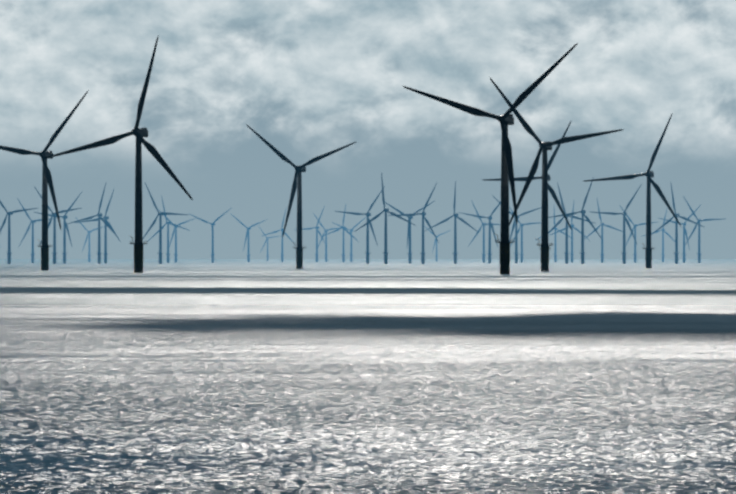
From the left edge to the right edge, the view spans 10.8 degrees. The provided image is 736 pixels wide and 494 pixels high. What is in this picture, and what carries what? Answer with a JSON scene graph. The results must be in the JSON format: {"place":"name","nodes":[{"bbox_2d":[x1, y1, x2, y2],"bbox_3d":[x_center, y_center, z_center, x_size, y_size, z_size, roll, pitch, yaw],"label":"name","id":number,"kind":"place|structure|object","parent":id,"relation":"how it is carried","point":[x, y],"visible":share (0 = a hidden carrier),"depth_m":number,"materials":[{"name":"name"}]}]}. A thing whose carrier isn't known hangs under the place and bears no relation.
{"place":"outdoors","nodes":[
{"label":"outdoors","id":0,"kind":"place"},
{"bbox_2d":[0,259,735,493],"bbox_3d":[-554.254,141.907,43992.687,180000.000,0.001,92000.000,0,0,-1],"label":"sea","id":1,"kind":"structure","parent":0,"point":[354,376],"depth_m":262.09,"materials":[{"name":"liquid"}]},
{"bbox_2d":[0,201,37,263],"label":"turbine","id":2,"kind":"object","parent":1,"relation":"in","point":[8,214],"visible":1,"depth_m":6146.66,"materials":[{"name":"grey paint"}]},
{"bbox_2d":[17,198,49,262],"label":"turbine","id":3,"kind":"object","parent":1,"relation":"in","point":[27,230],"visible":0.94,"depth_m":7514.42,"materials":[{"name":"grey paint"}]},
{"bbox_2d":[0,90,88,269],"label":"turbine","id":4,"kind":"object","parent":1,"relation":"in","point":[46,175],"visible":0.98,"depth_m":2701.56,"materials":[{"name":"grey paint"}]},
{"bbox_2d":[34,187,80,263],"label":"turbine","id":5,"kind":"object","parent":1,"relation":"in","point":[54,252],"visible":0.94,"depth_m":6242.33,"materials":[{"name":"grey paint"}]},
{"bbox_2d":[34,192,81,262],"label":"turbine","id":6,"kind":"object","parent":1,"relation":"in","point":[64,217],"visible":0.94,"depth_m":6763.17,"materials":[{"name":"grey paint"}]},
{"bbox_2d":[76,218,104,261],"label":"turbine","id":7,"kind":"object","parent":1,"relation":"in","point":[89,232],"visible":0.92,"depth_m":10408.75,"materials":[{"name":"grey paint"}]},
{"bbox_2d":[67,183,118,263],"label":"turbine","id":8,"kind":"object","parent":1,"relation":"in","point":[99,253],"visible":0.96,"depth_m":6441.59,"materials":[{"name":"grey paint"}]},
{"bbox_2d":[76,190,119,262],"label":"turbine","id":9,"kind":"object","parent":1,"relation":"in","point":[105,242],"visible":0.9,"depth_m":6878.94,"materials":[{"name":"grey paint"}]},
{"bbox_2d":[45,35,192,272],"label":"turbine","id":10,"kind":"object","parent":1,"relation":"in","point":[139,134],"visible":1,"depth_m":2226.37,"materials":[{"name":"grey paint"}]},
{"bbox_2d":[143,183,187,263],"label":"turbine","id":11,"kind":"object","parent":1,"relation":"in","point":[160,252],"visible":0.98,"depth_m":6244.79,"materials":[{"name":"grey paint"}]},
{"bbox_2d":[147,195,189,262],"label":"turbine","id":12,"kind":"object","parent":1,"relation":"in","point":[167,253],"visible":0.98,"depth_m":7807.38,"materials":[{"name":"grey paint"}]},
{"bbox_2d":[158,209,195,261],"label":"turbine","id":13,"kind":"object","parent":1,"relation":"in","point":[175,231],"visible":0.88,"depth_m":8638.55,"materials":[{"name":"grey paint"}]},
{"bbox_2d":[190,208,230,262],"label":"turbine","id":14,"kind":"object","parent":1,"relation":"in","point":[212,255],"visible":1,"depth_m":8120.20,"materials":[{"name":"grey paint"}]},
{"bbox_2d":[231,214,266,261],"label":"turbine","id":15,"kind":"object","parent":1,"relation":"in","point":[248,255],"visible":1,"depth_m":9229.45,"materials":[{"name":"grey paint"}]},
{"bbox_2d":[259,227,278,260],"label":"turbine","id":16,"kind":"object","parent":1,"relation":"in","point":[267,243],"visible":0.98,"depth_m":13540.45,"materials":[{"name":"grey paint"}]},
{"bbox_2d":[262,210,293,261],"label":"turbine","id":17,"kind":"object","parent":1,"relation":"in","point":[282,255],"visible":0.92,"depth_m":9671.00,"materials":[{"name":"grey paint"}]},
{"bbox_2d":[246,124,355,268],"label":"turbine","id":18,"kind":"object","parent":1,"relation":"in","point":[297,180],"visible":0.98,"depth_m":3120.79,"materials":[{"name":"grey paint"}]},
{"bbox_2d":[296,206,326,261],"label":"turbine","id":19,"kind":"object","parent":1,"relation":"in","point":[317,232],"visible":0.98,"depth_m":9026.94,"materials":[{"name":"grey paint"}]},
{"bbox_2d":[313,213,341,261],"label":"turbine","id":20,"kind":"object","parent":1,"relation":"in","point":[325,232],"visible":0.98,"depth_m":9908.47,"materials":[{"name":"grey paint"}]},
{"bbox_2d":[323,205,357,261],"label":"turbine","id":21,"kind":"object","parent":1,"relation":"in","point":[343,255],"visible":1,"depth_m":9027.16,"materials":[{"name":"grey paint"}]},
{"bbox_2d":[332,217,365,261],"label":"turbine","id":22,"kind":"object","parent":1,"relation":"in","point":[351,255],"visible":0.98,"depth_m":9907.90,"materials":[{"name":"grey paint"}]},
{"bbox_2d":[335,186,384,263],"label":"turbine","id":23,"kind":"object","parent":1,"relation":"in","point":[367,214],"visible":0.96,"depth_m":6346.43,"materials":[{"name":"grey paint"}]},
{"bbox_2d":[354,172,415,263],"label":"turbine","id":24,"kind":"object","parent":1,"relation":"in","point":[386,210],"visible":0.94,"depth_m":5802.34,"materials":[{"name":"grey paint"}]},
{"bbox_2d":[385,201,434,262],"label":"turbine","id":25,"kind":"object","parent":1,"relation":"in","point":[409,235],"visible":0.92,"depth_m":6770.81,"materials":[{"name":"grey paint"}]},
{"bbox_2d":[388,183,438,263],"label":"turbine","id":26,"kind":"object","parent":1,"relation":"in","point":[423,253],"visible":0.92,"depth_m":6249.48,"materials":[{"name":"grey paint"}]},
{"bbox_2d":[424,226,450,260],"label":"turbine","id":27,"kind":"object","parent":1,"relation":"in","point":[436,241],"visible":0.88,"depth_m":12700.74,"materials":[{"name":"grey paint"}]},
{"bbox_2d":[425,181,478,263],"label":"turbine","id":28,"kind":"object","parent":1,"relation":"in","point":[455,253],"visible":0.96,"depth_m":6449.07,"materials":[{"name":"grey paint"}]},
{"bbox_2d":[458,202,500,262],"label":"turbine","id":29,"kind":"object","parent":1,"relation":"in","point":[489,245],"visible":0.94,"depth_m":6887.55,"materials":[{"name":"grey paint"}]},
{"bbox_2d":[469,200,500,262],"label":"turbine","id":30,"kind":"object","parent":1,"relation":"in","point":[483,255],"visible":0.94,"depth_m":8128.36,"materials":[{"name":"grey paint"}]},
{"bbox_2d":[403,43,577,273],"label":"turbine","id":31,"kind":"object","parent":1,"relation":"in","point":[505,119],"visible":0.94,"depth_m":2017.67,"materials":[{"name":"grey paint"}]},
{"bbox_2d":[493,196,540,262],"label":"turbine","id":32,"kind":"object","parent":1,"relation":"in","point":[516,241],"visible":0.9,"depth_m":6773.08,"materials":[{"name":"grey paint"}]},
{"bbox_2d":[509,207,540,262],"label":"turbine","id":33,"kind":"object","parent":1,"relation":"in","point":[521,225],"visible":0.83,"depth_m":8294.95,"materials":[{"name":"grey paint"}]},
{"bbox_2d":[483,120,571,248],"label":"turbine","id":34,"kind":"object","parent":1,"relation":"in","point":[552,192],"visible":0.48,"depth_m":3464.87,"materials":[{"name":"grey paint"}]},
{"bbox_2d":[535,208,570,261],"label":"turbine","id":35,"kind":"object","parent":1,"relation":"in","point":[554,253],"visible":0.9,"depth_m":9239.25,"materials":[{"name":"grey paint"}]},
{"bbox_2d":[490,78,623,270],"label":"turbine","id":36,"kind":"object","parent":1,"relation":"in","point":[545,147],"visible":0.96,"depth_m":2489.73,"materials":[{"name":"grey paint"}]},
{"bbox_2d":[548,203,588,262],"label":"turbine","id":37,"kind":"object","parent":1,"relation":"in","point":[572,226],"visible":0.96,"depth_m":8469.52,"materials":[{"name":"grey paint"}]},
{"bbox_2d":[548,182,595,263],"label":"turbine","id":38,"kind":"object","parent":1,"relation":"in","point":[566,253],"visible":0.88,"depth_m":6451.65,"materials":[{"name":"grey paint"}]},
{"bbox_2d":[548,177,601,263],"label":"turbine","id":39,"kind":"object","parent":1,"relation":"in","point":[582,212],"visible":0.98,"depth_m":5976.95,"materials":[{"name":"grey paint"}]},
{"bbox_2d":[584,200,622,262],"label":"turbine","id":40,"kind":"object","parent":1,"relation":"in","point":[593,231],"visible":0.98,"depth_m":8131.21,"materials":[{"name":"grey paint"}]},
{"bbox_2d":[592,184,641,263],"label":"turbine","id":41,"kind":"object","parent":1,"relation":"in","point":[624,252],"visible":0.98,"depth_m":6253.87,"materials":[{"name":"grey paint"}]},
{"bbox_2d":[584,113,680,267],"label":"turbine","id":42,"kind":"object","parent":1,"relation":"in","point":[648,174],"visible":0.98,"depth_m":3329.58,"materials":[{"name":"grey paint"}]},
{"bbox_2d":[620,206,656,262],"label":"turbine","id":43,"kind":"object","parent":1,"relation":"in","point":[634,229],"visible":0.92,"depth_m":8471.08,"materials":[{"name":"grey paint"}]},
{"bbox_2d":[641,210,674,261],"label":"turbine","id":44,"kind":"object","parent":1,"relation":"in","point":[663,231],"visible":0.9,"depth_m":9682.99,"materials":[{"name":"grey paint"}]},
{"bbox_2d":[651,184,703,263],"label":"turbine","id":45,"kind":"object","parent":1,"relation":"in","point":[676,253],"visible":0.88,"depth_m":6453.98,"materials":[{"name":"grey paint"}]},
{"bbox_2d":[659,205,700,262],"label":"turbine","id":46,"kind":"object","parent":1,"relation":"in","point":[684,229],"visible":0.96,"depth_m":8133.14,"materials":[{"name":"grey paint"}]},
{"bbox_2d":[683,196,721,262],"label":"turbine","id":47,"kind":"object","parent":1,"relation":"in","point":[699,253],"visible":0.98,"depth_m":7393.68,"materials":[{"name":"grey paint"}]},
{"bbox_2d":[0,0,735,258],"label":"sky","id":48,"kind":"structure","parent":0,"point":[313,78],"materials":[{"name":"grey"}]}
]}

